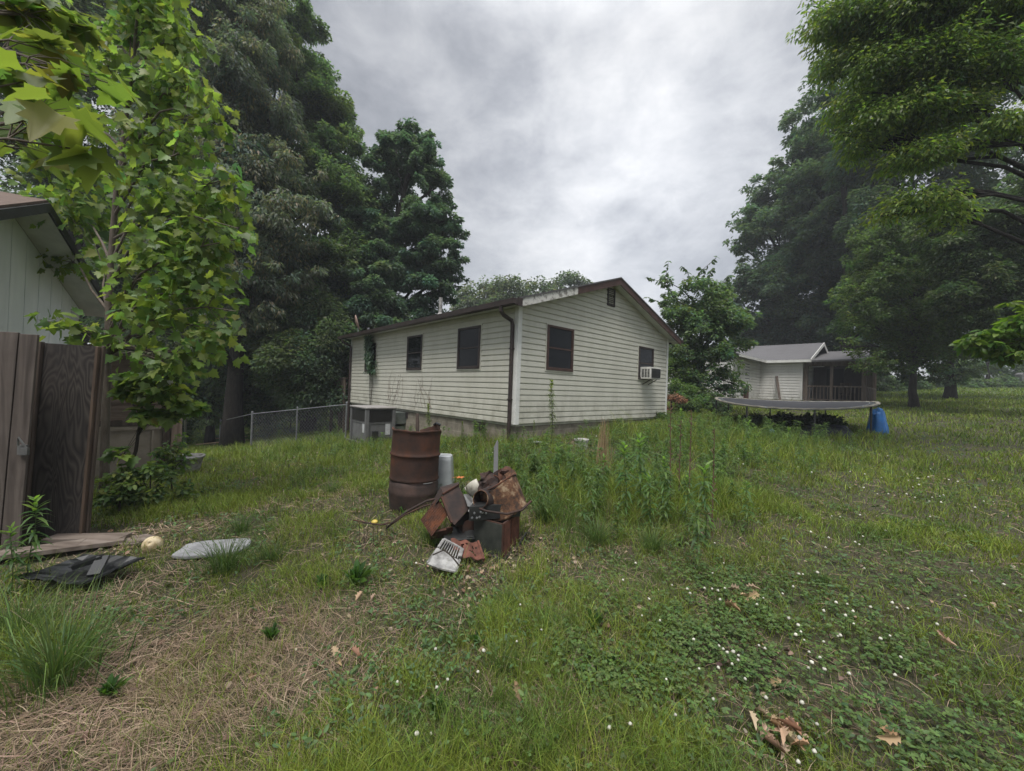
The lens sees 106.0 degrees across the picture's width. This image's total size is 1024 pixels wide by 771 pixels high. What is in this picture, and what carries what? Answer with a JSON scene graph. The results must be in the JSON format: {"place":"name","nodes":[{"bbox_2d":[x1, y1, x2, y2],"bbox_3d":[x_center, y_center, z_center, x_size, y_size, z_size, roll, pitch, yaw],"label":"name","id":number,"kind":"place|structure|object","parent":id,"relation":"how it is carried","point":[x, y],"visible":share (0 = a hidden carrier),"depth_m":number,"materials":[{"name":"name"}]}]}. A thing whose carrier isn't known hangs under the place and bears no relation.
{"place":"outdoors","nodes":[
{"label":"outdoors","id":0,"kind":"place"},
{"bbox_2d":[0,386,1023,770],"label":"ground","id":1,"kind":"structure","parent":0,"point":[788,642],"depth_m":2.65,"materials":[{"name":"plant"}]},
{"bbox_2d":[0,521,30,596],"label":"tall weed","id":2,"kind":"object","parent":1,"relation":"on","point":[13,553],"visible":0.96,"depth_m":2.65,"materials":[{"name":"green plant"}]},
{"bbox_2d":[0,331,39,549],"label":"board fence","id":3,"kind":"object","parent":1,"relation":"on","point":[18,358],"visible":0.8,"depth_m":3.26,"materials":[{"name":"brown wood"}]},
{"bbox_2d":[13,495,54,594],"bbox_3d":[-3.394,1.108,2.730,0.221,0.696,0.218,2,-1,42],"label":"tall weed","id":4,"kind":"object","parent":1,"relation":"on","point":[34,532],"visible":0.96,"depth_m":2.72,"materials":[{"name":"green plant"}]},
{"bbox_2d":[0,191,104,343],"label":"white shed","id":5,"kind":"structure","parent":1,"relation":"on","point":[26,288],"depth_m":4.91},
{"bbox_2d":[0,560,117,654],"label":"grass tuft","id":6,"kind":"object","parent":1,"relation":"on","point":[19,623],"visible":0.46,"depth_m":2.22,"materials":[{"name":"plant"}]},
{"bbox_2d":[21,341,105,539],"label":"plywood gate","id":7,"kind":"structure","parent":1,"relation":"on","point":[65,429],"depth_m":3.58,"materials":[{"name":"brown wood"}]},
{"bbox_2d":[16,536,125,557],"bbox_3d":[-3.805,1.397,3.366,0.621,0.061,0.160,2,-1,-38],"label":"ground plank","id":8,"kind":"object","parent":1,"relation":"on","point":[69,546],"visible":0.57,"depth_m":3.33,"materials":[{"name":"brown wood"}]},
{"bbox_2d":[0,0,143,193],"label":"maple","id":9,"kind":"object","parent":1,"relation":"on","point":[45,109],"visible":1,"depth_m":1.95,"materials":[{"name":"green plant"}]},
{"bbox_2d":[14,554,144,584],"bbox_3d":[-3.164,1.351,2.850,0.583,0.152,0.347,2,0,0],"label":"black plastic pan","id":10,"kind":"object","parent":1,"relation":"on","point":[93,563],"visible":0.95,"depth_m":2.85,"materials":[{"name":"plastic"}]},
{"bbox_2d":[41,532,131,542],"bbox_3d":[-3.894,1.397,3.546,0.620,0.035,0.140,2,0,-8],"label":"ground plank","id":11,"kind":"object","parent":1,"relation":"on","point":[63,537],"visible":0.81,"depth_m":3.53,"materials":[{"name":"brown wood"}]},
{"bbox_2d":[0,0,174,343],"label":"shade tree","id":12,"kind":"object","parent":1,"relation":"on","point":[85,6],"visible":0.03,"depth_m":17.03,"materials":[{"name":"green plant"}]},
{"bbox_2d":[0,563,193,728],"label":"grass tuft","id":13,"kind":"object","parent":1,"relation":"on","point":[51,669],"visible":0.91,"depth_m":1.86,"materials":[{"name":"plant"}]},
{"bbox_2d":[92,672,133,698],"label":"dock plant","id":14,"kind":"object","parent":1,"relation":"on","point":[106,688],"visible":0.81,"depth_m":1.82,"materials":[{"name":"green plant"}]},
{"bbox_2d":[92,463,142,516],"bbox_3d":[-4.367,1.252,4.276,0.485,0.749,0.370,2,0,0],"label":"weed bush","id":15,"kind":"object","parent":1,"relation":"on","point":[124,482],"visible":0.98,"depth_m":4.25,"materials":[{"name":"green plant"}]},
{"bbox_2d":[0,0,258,497],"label":"young maple","id":16,"kind":"object","parent":1,"relation":"on","point":[156,30],"visible":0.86,"depth_m":4.51,"materials":[{"name":"green plant"}]},
{"bbox_2d":[83,344,181,478],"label":"tan outbuilding","id":17,"kind":"structure","parent":1,"relation":"on","point":[123,432],"depth_m":6.73,"materials":[{"name":"brown"}]},
{"bbox_2d":[119,534,154,546],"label":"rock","id":18,"kind":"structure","parent":1,"relation":"on","point":[142,536],"depth_m":3.58,"materials":[{"name":"brown stone"}]},
{"bbox_2d":[110,455,179,511],"bbox_3d":[-4.241,1.220,4.489,0.592,0.806,0.454,2,0,0],"label":"weed bush","id":19,"kind":"object","parent":1,"relation":"on","point":[147,472],"visible":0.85,"depth_m":4.46,"materials":[{"name":"green plant"}]},
{"bbox_2d":[141,536,163,552],"bbox_3d":[-3.212,1.423,3.448,0.150,0.148,0.150,2,0,0],"label":"old ball","id":20,"kind":"object","parent":1,"relation":"on","point":[152,541],"visible":0.85,"depth_m":3.41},
{"bbox_2d":[96,347,212,507],"bbox_3d":[-4.216,0.588,4.576,1.134,2.130,0.680,2,0,0],"label":"maple sapling","id":21,"kind":"object","parent":1,"relation":"on","point":[173,398],"visible":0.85,"depth_m":4.48,"materials":[{"name":"green plant"}]},
{"bbox_2d":[0,153,318,430],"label":"woodland","id":22,"kind":"object","parent":1,"relation":"on","point":[4,189],"visible":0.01,"depth_m":29.82,"materials":[{"name":"green plant"}]},
{"bbox_2d":[147,432,197,490],"bbox_3d":[-4.597,1.153,5.174,0.605,1.028,0.478,2,0,25],"label":"weed bush","id":23,"kind":"object","parent":1,"relation":"on","point":[172,453],"visible":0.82,"depth_m":5.17,"materials":[{"name":"green plant"}]},
{"bbox_2d":[166,478,200,502],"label":"weed bush","id":24,"kind":"object","parent":1,"relation":"on","point":[184,490],"visible":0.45,"depth_m":5.00,"materials":[{"name":"green plant"}]},
{"bbox_2d":[171,453,204,474],"bbox_3d":[-5.889,1.442,6.998,0.510,0.350,0.510,2,0,0],"label":"planter pot","id":25,"kind":"object","parent":1,"relation":"on","point":[200,457],"visible":0.52,"depth_m":6.94,"materials":[{"name":"white plastic"}]},
{"bbox_2d":[79,262,337,445],"bbox_3d":[-14.087,-1.620,20.937,14.448,9.916,7.867,2,0,-21],"label":"understory tree","id":26,"kind":"object","parent":1,"relation":"on","point":[211,421],"visible":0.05,"depth_m":18.43,"materials":[{"name":"green plant"}]},
{"bbox_2d":[172,538,250,559],"bbox_3d":[-2.652,1.453,3.446,0.546,0.046,0.344,2,0,-14],"label":"concrete slab","id":27,"kind":"object","parent":1,"relation":"on","point":[189,549],"depth_m":3.40,"materials":[{"name":"concrete"}]},
{"bbox_2d":[182,395,249,442],"bbox_3d":[-17.658,2.014,22.735,5.254,5.125,2.888,2,0,0],"label":"edge shrub","id":28,"kind":"object","parent":1,"relation":"on","point":[197,434],"visible":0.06,"depth_m":22.23,"materials":[{"name":"green plant"}]},
{"bbox_2d":[175,527,271,583],"bbox_3d":[-2.305,1.302,3.024,0.862,0.373,0.878,2,0,-2],"label":"grass tuft","id":29,"kind":"object","parent":1,"relation":"on","point":[228,563],"visible":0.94,"depth_m":3.04,"materials":[{"name":"plant"}]},
{"bbox_2d":[103,0,344,446],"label":"catkin tree","id":30,"kind":"object","parent":1,"relation":"on","point":[242,34],"visible":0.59,"depth_m":15.64,"materials":[{"name":"green plant"}]},
{"bbox_2d":[220,511,266,535],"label":"grass tuft","id":31,"kind":"object","parent":1,"relation":"on","point":[240,528],"visible":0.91,"depth_m":3.90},
{"bbox_2d":[183,327,323,425],"bbox_3d":[-13.434,-0.159,19.903,6.732,6.674,5.764,2,0,0],"label":"understory tree","id":32,"kind":"object","parent":1,"relation":"on","point":[214,385],"visible":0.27,"depth_m":18.71,"materials":[{"name":"green plant"}]},
{"bbox_2d":[239,532,295,567],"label":"grass tuft","id":33,"kind":"object","parent":1,"relation":"on","point":[271,557],"visible":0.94,"depth_m":3.23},
{"bbox_2d":[219,402,347,446],"bbox_3d":[-9.896,1.779,14.848,10.213,2.801,1.243,2,-1,34],"label":"chain link fence","id":34,"kind":"object","parent":1,"relation":"on","point":[252,415],"visible":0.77,"depth_m":13.09,"materials":[{"name":"metal"}]},
{"bbox_2d":[240,0,383,432],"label":"green tree","id":35,"kind":"object","parent":1,"relation":"on","point":[329,117],"visible":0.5,"depth_m":19.34,"materials":[{"name":"green plant"}]},
{"bbox_2d":[248,288,388,430],"bbox_3d":[-8.066,-1.064,16.849,5.738,6.526,4.301,2,-1,-29],"label":"understory tree","id":36,"kind":"object","parent":1,"relation":"on","point":[318,367],"visible":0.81,"depth_m":15.67,"materials":[{"name":"green plant"}]},
{"bbox_2d":[329,378,351,432],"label":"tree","id":37,"kind":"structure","parent":1,"relation":"on","point":[342,381],"depth_m":15.91,"materials":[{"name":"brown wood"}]},
{"bbox_2d":[341,558,378,586],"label":"dock plant","id":38,"kind":"object","parent":1,"relation":"on","point":[358,571],"visible":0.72,"depth_m":2.87,"materials":[{"name":"green plant"}]},
{"bbox_2d":[347,405,405,445],"bbox_3d":[-3.872,1.293,12.086,2.070,1.300,1.360,2,-1,-43],"label":"heat pump unit","id":39,"kind":"object","parent":1,"relation":"on","point":[372,419],"visible":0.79,"depth_m":11.42,"materials":[{"name":"grey paint"}]},
{"bbox_2d":[324,117,470,330],"bbox_3d":[-5.843,-5.762,19.360,6.640,16.223,5.428,2,-1,-37],"label":"rounded tree","id":40,"kind":"object","parent":1,"relation":"on","point":[428,227],"visible":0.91,"depth_m":19.00,"materials":[{"name":"green plant"}]},
{"bbox_2d":[388,422,441,515],"bbox_3d":[-1.154,0.982,4.623,0.618,1.132,0.603,2,0,0],"label":"burn barrel","id":41,"kind":"object","parent":1,"relation":"on","point":[414,462],"visible":0.98,"depth_m":4.38,"materials":[{"name":"metal"}]},
{"bbox_2d":[411,518,455,548],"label":"grass tuft","id":42,"kind":"object","parent":1,"relation":"on","point":[429,540],"visible":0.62,"depth_m":3.57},
{"bbox_2d":[421,500,446,535],"bbox_3d":[-0.716,1.218,3.579,0.195,0.260,0.210,2,-1,42],"label":"orange rust panel","id":43,"kind":"object","parent":1,"relation":"on","point":[433,518],"visible":0.96,"depth_m":3.58,"materials":[{"name":"metal"}]},
{"bbox_2d":[423,453,453,495],"bbox_3d":[-0.934,1.168,4.951,0.510,0.566,0.380,2,0,0],"label":"plastic tub","id":44,"kind":"object","parent":1,"relation":"on","point":[446,471],"visible":0.26,"depth_m":4.83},
{"bbox_2d":[427,538,463,572],"bbox_3d":[-0.515,1.398,3.184,0.265,0.136,0.319,2,0,14],"label":"white grille","id":45,"kind":"object","parent":1,"relation":"on","point":[440,561],"visible":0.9,"depth_m":3.14,"materials":[{"name":"plastic"}]},
{"bbox_2d":[443,527,474,545],"bbox_3d":[-0.494,1.403,3.620,0.300,0.092,0.223,2,0,-20],"label":"scrap block","id":46,"kind":"object","parent":1,"relation":"on","point":[457,534],"depth_m":3.56,"materials":[{"name":"black metal"}]},
{"bbox_2d":[428,482,468,525],"bbox_3d":[-0.571,1.150,3.749,0.383,0.383,0.390,2,-1,37],"label":"rusty sheet housing","id":47,"kind":"object","parent":46,"relation":"on","point":[454,503],"visible":0.81,"depth_m":3.65,"materials":[{"name":"metal"}]},
{"bbox_2d":[451,538,484,561],"bbox_3d":[-0.384,1.410,3.318,0.298,0.111,0.237,2,0,-6],"label":"punched plate","id":48,"kind":"object","parent":1,"relation":"on","point":[478,552],"visible":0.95,"depth_m":3.32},
{"bbox_2d":[449,274,494,310],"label":"tree","id":49,"kind":"object","parent":1,"relation":"on","point":[467,300],"visible":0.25,"depth_m":47.19,"materials":[{"name":"green plant"}]},
{"bbox_2d":[473,512,526,559],"bbox_3d":[-0.115,1.385,3.689,0.410,0.323,0.507,2,-1,28],"label":"black metal box","id":50,"kind":"object","parent":1,"relation":"on","point":[493,536],"visible":0.53,"depth_m":3.49,"materials":[{"name":"metal"}]},
{"bbox_2d":[469,501,519,520],"bbox_3d":[-0.146,1.157,3.618,0.572,0.125,0.185,2,0,-21],"label":"black channel bar","id":51,"kind":"object","parent":50,"relation":"on","point":[475,513],"visible":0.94,"depth_m":3.50,"materials":[{"name":"metal"}]},
{"bbox_2d":[474,473,531,521],"bbox_3d":[-0.086,1.097,3.719,0.549,0.501,0.538,2,0,0],"label":"rusty bucket","id":52,"kind":"object","parent":50,"relation":"on","point":[507,494],"visible":0.74,"depth_m":3.58,"materials":[{"name":"orange metal"}]},
{"bbox_2d":[473,490,493,507],"bbox_3d":[-0.234,1.081,3.619,0.170,0.235,0.284,2,-1,28],"label":"rusty can","id":53,"kind":"object","parent":52,"relation":"in","point":[476,498],"visible":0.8,"depth_m":3.55,"materials":[{"name":"brown metal"}]},
{"bbox_2d":[480,470,497,484],"bbox_3d":[-0.220,0.911,3.742,0.190,0.164,0.115,2,0,0],"label":"metal scrap","id":54,"kind":"object","parent":53,"relation":"on","point":[488,476],"visible":0.69,"depth_m":3.75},
{"bbox_2d":[474,627,528,680],"bbox_3d":[-0.049,1.429,2.069,0.429,0.201,0.441,2,0,-7],"label":"grass tuft","id":55,"kind":"object","parent":1,"relation":"on","point":[499,662],"visible":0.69,"depth_m":2.05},
{"bbox_2d":[476,273,531,304],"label":"tree","id":56,"kind":"object","parent":1,"relation":"on","point":[501,287],"visible":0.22,"depth_m":44.94,"materials":[{"name":"green plant"}]},
{"bbox_2d":[484,573,528,612],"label":"grass tuft","id":57,"kind":"object","parent":1,"relation":"on","point":[505,594],"visible":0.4,"depth_m":2.68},
{"bbox_2d":[337,277,683,443],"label":"house","id":58,"kind":"structure","parent":1,"relation":"on","point":[590,349],"depth_m":10.07,"materials":[{"name":"beige plastic"}]},
{"bbox_2d":[363,335,376,404],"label":"window vine","id":59,"kind":"object","parent":58,"relation":"attached to","point":[369,357],"depth_m":13.68,"materials":[{"name":"green plant"}]},
{"bbox_2d":[406,333,423,370],"bbox_3d":[-2.929,-0.980,11.591,0.052,1.100,0.976,2,-1,-43],"label":"window","id":60,"kind":"structure","parent":58,"relation":"in","point":[414,358],"depth_m":11.57,"materials":[{"name":"glass"}]},
{"bbox_2d":[456,324,482,369],"bbox_3d":[-1.074,-0.932,9.576,0.052,1.100,0.996,2,-1,-43],"label":"window","id":61,"kind":"structure","parent":58,"relation":"in","point":[469,338],"depth_m":9.54,"materials":[{"name":"glass"}]},
{"bbox_2d":[544,323,574,372],"bbox_3d":[1.155,-0.873,9.223,1.026,1.110,0.052,2,-1,-43],"label":"window","id":62,"kind":"structure","parent":58,"relation":"in","point":[559,353],"depth_m":9.20,"materials":[{"name":"glass"}]},
{"bbox_2d":[637,345,653,380],"bbox_3d":[4.161,-0.678,11.991,0.966,1.070,0.052,2,-1,-43],"label":"window","id":63,"kind":"structure","parent":58,"relation":"in","point":[645,355],"depth_m":11.93,"materials":[{"name":"glass"}]},
{"bbox_2d":[640,367,660,384],"bbox_3d":[4.266,-0.286,11.861,0.668,0.529,0.362,2,-1,-43],"label":"window air conditioner","id":64,"kind":"object","parent":58,"relation":"attached to","point":[651,373],"depth_m":11.69,"materials":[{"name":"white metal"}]},
{"bbox_2d":[0,429,1023,770],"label":"straw thatch","id":65,"kind":"object","parent":1,"relation":"on","point":[96,721],"visible":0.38,"depth_m":1.96,"materials":[{"name":"beige plant"}]},
{"bbox_2d":[0,412,1023,770],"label":"weeds","id":66,"kind":"object","parent":1,"relation":"on","point":[466,674],"visible":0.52,"depth_m":2.37,"materials":[{"name":"green plant"}]},
{"bbox_2d":[0,388,1023,770],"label":"dry grass","id":67,"kind":"structure","parent":1,"relation":"on","point":[168,690],"depth_m":1.94,"materials":[{"name":"plant"}]},
{"bbox_2d":[0,439,1023,770],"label":"leaf litter","id":68,"kind":"object","parent":1,"relation":"on","point":[746,733],"visible":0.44,"depth_m":2.60,"materials":[{"name":"plant"}]},
{"bbox_2d":[513,275,564,294],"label":"tree","id":69,"kind":"object","parent":1,"relation":"on","point":[542,288],"visible":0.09,"depth_m":49.26,"materials":[{"name":"green plant"}]},
{"bbox_2d":[521,483,580,525],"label":"grass tuft","id":70,"kind":"object","parent":1,"relation":"on","point":[553,510],"visible":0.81,"depth_m":4.17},
{"bbox_2d":[547,379,556,446],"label":"seed weed","id":71,"kind":"object","parent":1,"relation":"on","point":[552,405],"visible":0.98,"depth_m":7.92,"materials":[{"name":"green plant"}]},
{"bbox_2d":[550,269,593,289],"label":"tree","id":72,"kind":"object","parent":1,"relation":"on","point":[567,279],"visible":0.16,"depth_m":50.94,"materials":[{"name":"green plant"}]},
{"bbox_2d":[276,408,883,569],"bbox_3d":[0.866,1.351,7.673,16.035,1.789,9.119,2,0,0],"label":"weed mass","id":73,"kind":"object","parent":1,"relation":"on","point":[655,461],"visible":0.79,"depth_m":5.97,"materials":[{"name":"green plant"}]},
{"bbox_2d":[557,512,640,551],"bbox_3d":[0.814,1.362,3.660,0.808,0.350,0.823,2,-1,-27],"label":"grass tuft","id":74,"kind":"object","parent":1,"relation":"on","point":[601,533],"visible":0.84,"depth_m":3.68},
{"bbox_2d":[596,417,611,479],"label":"dry stalk","id":75,"kind":"object","parent":1,"relation":"on","point":[603,443],"visible":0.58,"depth_m":5.56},
{"bbox_2d":[611,438,635,526],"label":"tall weed","id":76,"kind":"object","parent":1,"relation":"on","point":[629,495],"visible":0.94,"depth_m":4.10,"materials":[{"name":"green plant"}]},
{"bbox_2d":[625,432,651,506],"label":"tall weed","id":77,"kind":"object","parent":1,"relation":"on","point":[639,440],"visible":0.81,"depth_m":4.46,"materials":[{"name":"green plant"}]},
{"bbox_2d":[641,470,661,528],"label":"tall weed","id":78,"kind":"object","parent":1,"relation":"on","point":[649,493],"visible":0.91,"depth_m":3.96,"materials":[{"name":"green plant"}]},
{"bbox_2d":[623,515,680,556],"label":"grass tuft","id":79,"kind":"object","parent":1,"relation":"on","point":[652,542],"visible":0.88,"depth_m":3.57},
{"bbox_2d":[653,456,673,519],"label":"tall weed","id":80,"kind":"object","parent":1,"relation":"on","point":[662,483],"visible":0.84,"depth_m":4.21,"materials":[{"name":"green plant"}]},
{"bbox_2d":[667,355,695,409],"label":"shrub","id":81,"kind":"object","parent":1,"relation":"on","point":[676,383],"visible":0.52,"depth_m":15.69,"materials":[{"name":"green plant"}]},
{"bbox_2d":[353,428,1023,770],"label":"clover","id":82,"kind":"object","parent":1,"relation":"on","point":[743,659],"depth_m":2.12,"materials":[{"name":"plant"}]},
{"bbox_2d":[671,382,713,414],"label":"shrub","id":83,"kind":"object","parent":1,"relation":"on","point":[692,403],"visible":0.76,"depth_m":14.99,"materials":[{"name":"green plant"}]},
{"bbox_2d":[643,256,762,410],"bbox_3d":[7.916,-2.152,16.423,4.730,6.761,3.091,2,0,0],"label":"mulberry tree","id":84,"kind":"object","parent":1,"relation":"on","point":[709,317],"visible":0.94,"depth_m":15.91,"materials":[{"name":"green plant"}]},
{"bbox_2d":[690,460,720,547],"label":"tall weed","id":85,"kind":"object","parent":1,"relation":"on","point":[707,464],"visible":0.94,"depth_m":3.72,"materials":[{"name":"green plant"}]},
{"bbox_2d":[699,390,733,414],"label":"shrub","id":86,"kind":"object","parent":1,"relation":"on","point":[721,406],"visible":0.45,"depth_m":15.24,"materials":[{"name":"green plant"}]},
{"bbox_2d":[735,478,756,529],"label":"tall weed","id":87,"kind":"object","parent":1,"relation":"on","point":[746,516],"visible":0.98,"depth_m":4.03,"materials":[{"name":"green plant"}]},
{"bbox_2d":[667,342,878,404],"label":"white cottage","id":88,"kind":"structure","parent":1,"relation":"on","point":[807,372],"depth_m":22.99,"materials":[{"name":"plastic"}]},
{"bbox_2d":[741,411,807,426],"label":"shade weeds","id":89,"kind":"object","parent":1,"relation":"on","point":[755,420],"visible":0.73,"depth_m":11.94,"materials":[{"name":"green plant"}]},
{"bbox_2d":[747,705,808,758],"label":"fallen leaves","id":90,"kind":"object","parent":1,"relation":"on","point":[784,730],"visible":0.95,"depth_m":1.70,"materials":[{"name":"brown plant"}]},
{"bbox_2d":[715,397,880,434],"bbox_3d":[9.029,0.992,12.592,4.302,1.154,4.306,2,0,0],"label":"trampoline","id":91,"kind":"object","parent":1,"relation":"on","point":[801,405],"visible":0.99,"depth_m":11.87,"materials":[{"name":"fabric"}]},
{"bbox_2d":[783,410,848,426],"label":"shade weeds","id":92,"kind":"object","parent":1,"relation":"on","point":[821,418],"visible":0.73,"depth_m":11.83,"materials":[{"name":"green plant"}]},
{"bbox_2d":[722,99,911,376],"bbox_3d":[25.208,-11.858,32.786,15.834,26.100,11.644,2,0,0],"label":"oak tree","id":93,"kind":"object","parent":1,"relation":"on","point":[804,215],"visible":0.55,"depth_m":31.92,"materials":[{"name":"green plant"}]},
{"bbox_2d":[797,424,856,437],"bbox_3d":[9.086,1.289,11.186,1.859,0.339,1.007,2,0,0],"label":"dark tarp","id":94,"kind":"object","parent":1,"relation":"on","point":[835,428],"visible":0.58,"depth_m":11.02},
{"bbox_2d":[866,407,888,434],"bbox_3d":[10.634,1.014,11.214,0.504,0.782,0.499,2,-1,-36],"label":"barrel","id":95,"kind":"object","parent":1,"relation":"on","point":[879,422],"visible":0.87,"depth_m":11.07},
{"bbox_2d":[876,725,900,745],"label":"fallen leaves","id":96,"kind":"object","parent":1,"relation":"on","point":[890,738],"visible":1,"depth_m":1.65,"materials":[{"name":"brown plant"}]},
{"bbox_2d":[876,375,907,391],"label":"shrub","id":97,"kind":"object","parent":1,"relation":"on","point":[888,384],"visible":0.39,"depth_m":35.33,"materials":[{"name":"green plant"}]},
{"bbox_2d":[785,0,1023,245],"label":"walnut tree","id":98,"kind":"object","parent":1,"relation":"on","point":[915,60],"visible":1,"depth_m":7.56,"materials":[{"name":"green plant"}]},
{"bbox_2d":[792,42,1023,385],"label":"oak tree","id":99,"kind":"object","parent":1,"relation":"on","point":[975,175],"visible":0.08,"depth_m":25.16,"materials":[{"name":"green plant"}]},
{"bbox_2d":[823,197,1023,407],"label":"lawn tree","id":100,"kind":"object","parent":1,"relation":"on","point":[894,272],"visible":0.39,"depth_m":17.24,"materials":[{"name":"green plant"}]},
{"bbox_2d":[912,320,987,398],"bbox_3d":[28.514,-2.422,24.922,5.928,6.937,3.926,2,0,0],"label":"lawn tree","id":101,"kind":"object","parent":1,"relation":"on","point":[952,376],"visible":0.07,"depth_m":24.65,"materials":[{"name":"green plant"}]},
{"bbox_2d":[894,171,1023,340],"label":"dark tree","id":102,"kind":"object","parent":1,"relation":"on","point":[986,281],"visible":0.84,"depth_m":14.22,"materials":[{"name":"green plant"}]},
{"bbox_2d":[925,359,1005,384],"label":"shrub","id":103,"kind":"object","parent":1,"relation":"on","point":[975,366],"visible":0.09,"depth_m":42.16,"materials":[{"name":"green plant"}]},
{"bbox_2d":[959,378,1006,387],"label":"shrub","id":104,"kind":"object","parent":1,"relation":"on","point":[978,383],"visible":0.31,"depth_m":37.72,"materials":[{"name":"green plant"}]},
{"bbox_2d":[949,301,1023,368],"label":"boxelder sapling","id":105,"kind":"object","parent":1,"relation":"on","point":[997,345],"visible":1,"depth_m":6.38,"materials":[{"name":"green plant"}]},
{"bbox_2d":[962,359,1023,381],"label":"shrub","id":106,"kind":"object","parent":1,"relation":"on","point":[1003,370],"visible":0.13,"depth_m":42.96,"materials":[{"name":"green plant"}]},
{"bbox_2d":[1001,375,1023,387],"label":"shrub","id":107,"kind":"object","parent":1,"relation":"on","point":[1010,381],"visible":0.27,"depth_m":38.12,"materials":[{"name":"green plant"}]},
{"bbox_2d":[0,0,1023,381],"label":"sky","id":108,"kind":"structure","parent":0,"point":[601,140],"materials":[{"name":"grey"}]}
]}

